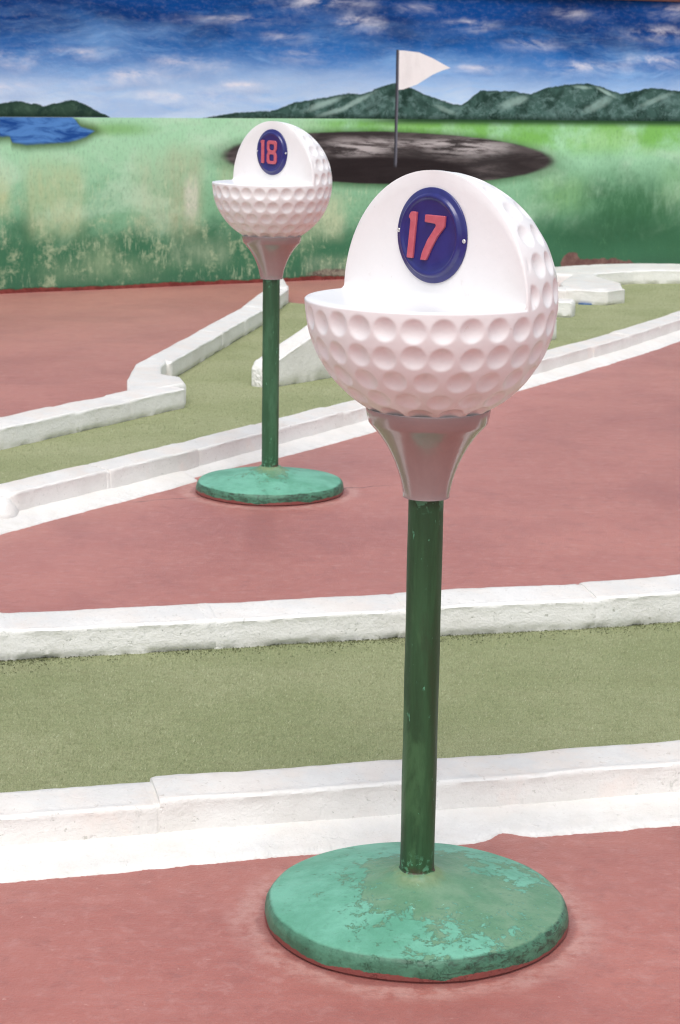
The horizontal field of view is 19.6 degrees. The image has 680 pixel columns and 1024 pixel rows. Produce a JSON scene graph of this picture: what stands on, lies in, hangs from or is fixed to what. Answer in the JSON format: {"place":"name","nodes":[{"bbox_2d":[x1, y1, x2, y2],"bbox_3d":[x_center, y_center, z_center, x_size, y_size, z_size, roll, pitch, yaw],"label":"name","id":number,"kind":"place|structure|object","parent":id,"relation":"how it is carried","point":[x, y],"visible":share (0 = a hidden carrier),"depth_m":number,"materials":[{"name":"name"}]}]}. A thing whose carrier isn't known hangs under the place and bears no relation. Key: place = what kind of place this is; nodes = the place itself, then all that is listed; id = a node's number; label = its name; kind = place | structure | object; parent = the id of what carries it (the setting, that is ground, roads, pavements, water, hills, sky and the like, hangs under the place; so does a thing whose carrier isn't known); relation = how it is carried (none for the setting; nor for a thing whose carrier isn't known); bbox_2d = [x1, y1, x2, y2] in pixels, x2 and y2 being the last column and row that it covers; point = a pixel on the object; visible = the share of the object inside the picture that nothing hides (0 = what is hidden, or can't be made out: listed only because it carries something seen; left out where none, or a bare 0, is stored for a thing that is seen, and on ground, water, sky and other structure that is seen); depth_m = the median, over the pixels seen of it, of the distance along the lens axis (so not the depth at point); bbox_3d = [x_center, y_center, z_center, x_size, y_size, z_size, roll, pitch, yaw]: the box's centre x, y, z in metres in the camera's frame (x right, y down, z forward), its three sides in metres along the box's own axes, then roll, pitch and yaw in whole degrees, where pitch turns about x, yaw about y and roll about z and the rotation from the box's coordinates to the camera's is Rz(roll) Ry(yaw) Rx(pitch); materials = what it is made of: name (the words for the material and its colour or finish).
{"place":"outdoors","nodes":[
{"label":"outdoors","id":0,"kind":"place"},
{"bbox_2d":[0,279,679,1023],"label":"red paving","id":1,"kind":"structure","parent":0,"point":[574,479],"depth_m":5.95,"materials":[{"name":"paint"}]},
{"bbox_2d":[0,358,185,449],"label":"kerb","id":2,"kind":"structure","parent":1,"relation":"on","point":[153,388],"depth_m":8.39,"materials":[{"name":"white paint"}]},
{"bbox_2d":[147,279,288,376],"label":"kerb","id":3,"kind":"structure","parent":1,"relation":"on","point":[188,353],"depth_m":10.75,"materials":[{"name":"white paint"}]},
{"bbox_2d":[195,121,343,505],"bbox_3d":[-0.244,-0.711,6.978,0.533,1.320,0.535,1,12,0],"label":"hole sign","id":4,"kind":"object","parent":1,"relation":"on","point":[272,197],"visible":1,"depth_m":6.87,"materials":[{"name":"white plastic"}]},
{"bbox_2d":[0,740,679,882],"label":"kerb","id":5,"kind":"structure","parent":1,"relation":"on","point":[168,821],"depth_m":3.88,"materials":[{"name":"white paint"}]},
{"bbox_2d":[0,622,679,792],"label":"turf lane","id":6,"kind":"structure","parent":1,"relation":"on","point":[285,743],"depth_m":4.67,"materials":[{"name":"green carpet"}]},
{"bbox_2d":[0,621,679,673],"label":"moss crumbs","id":7,"kind":"object","parent":6,"relation":"on","point":[187,652],"visible":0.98,"depth_m":5.17,"materials":[{"name":"green plant"}]},
{"bbox_2d":[0,574,679,660],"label":"kerb","id":8,"kind":"structure","parent":1,"relation":"on","point":[205,626],"depth_m":5.20,"materials":[{"name":"white paint"}]},
{"bbox_2d":[0,311,679,534],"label":"kerb","id":9,"kind":"structure","parent":1,"relation":"on","point":[40,499],"depth_m":7.51,"materials":[{"name":"white paint"}]},
{"bbox_2d":[0,284,679,483],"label":"turf lane","id":10,"kind":"structure","parent":1,"relation":"on","point":[153,443],"depth_m":9.10,"materials":[{"name":"green carpet"}]},
{"bbox_2d":[252,320,556,386],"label":"kerb","id":11,"kind":"structure","parent":10,"relation":"on","point":[300,361],"depth_m":9.61,"materials":[{"name":"white paint"}]},
{"bbox_2d":[558,270,624,304],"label":"kerb","id":12,"kind":"structure","parent":10,"relation":"on","point":[591,287],"depth_m":13.31,"materials":[{"name":"white paint"}]},
{"bbox_2d":[264,170,568,982],"bbox_3d":[0.145,0.085,3.366,0.539,1.320,0.536,1,12,0],"label":"hole sign","id":13,"kind":"object","parent":1,"relation":"on","point":[431,322],"visible":1,"depth_m":3.28,"materials":[{"name":"white plastic"}]},
{"bbox_2d":[557,298,574,317],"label":"kerb","id":14,"kind":"structure","parent":1,"relation":"on","point":[566,307],"depth_m":12.50,"materials":[{"name":"white paint"}]},
{"bbox_2d":[555,263,679,286],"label":"kerb","id":15,"kind":"structure","parent":1,"relation":"on","point":[640,273],"depth_m":14.71,"materials":[{"name":"white paint"}]},
{"bbox_2d":[0,0,679,293],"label":"mural wall","id":16,"kind":"structure","parent":0,"point":[127,127],"depth_m":14.35,"materials":[{"name":"paint"}]}
]}

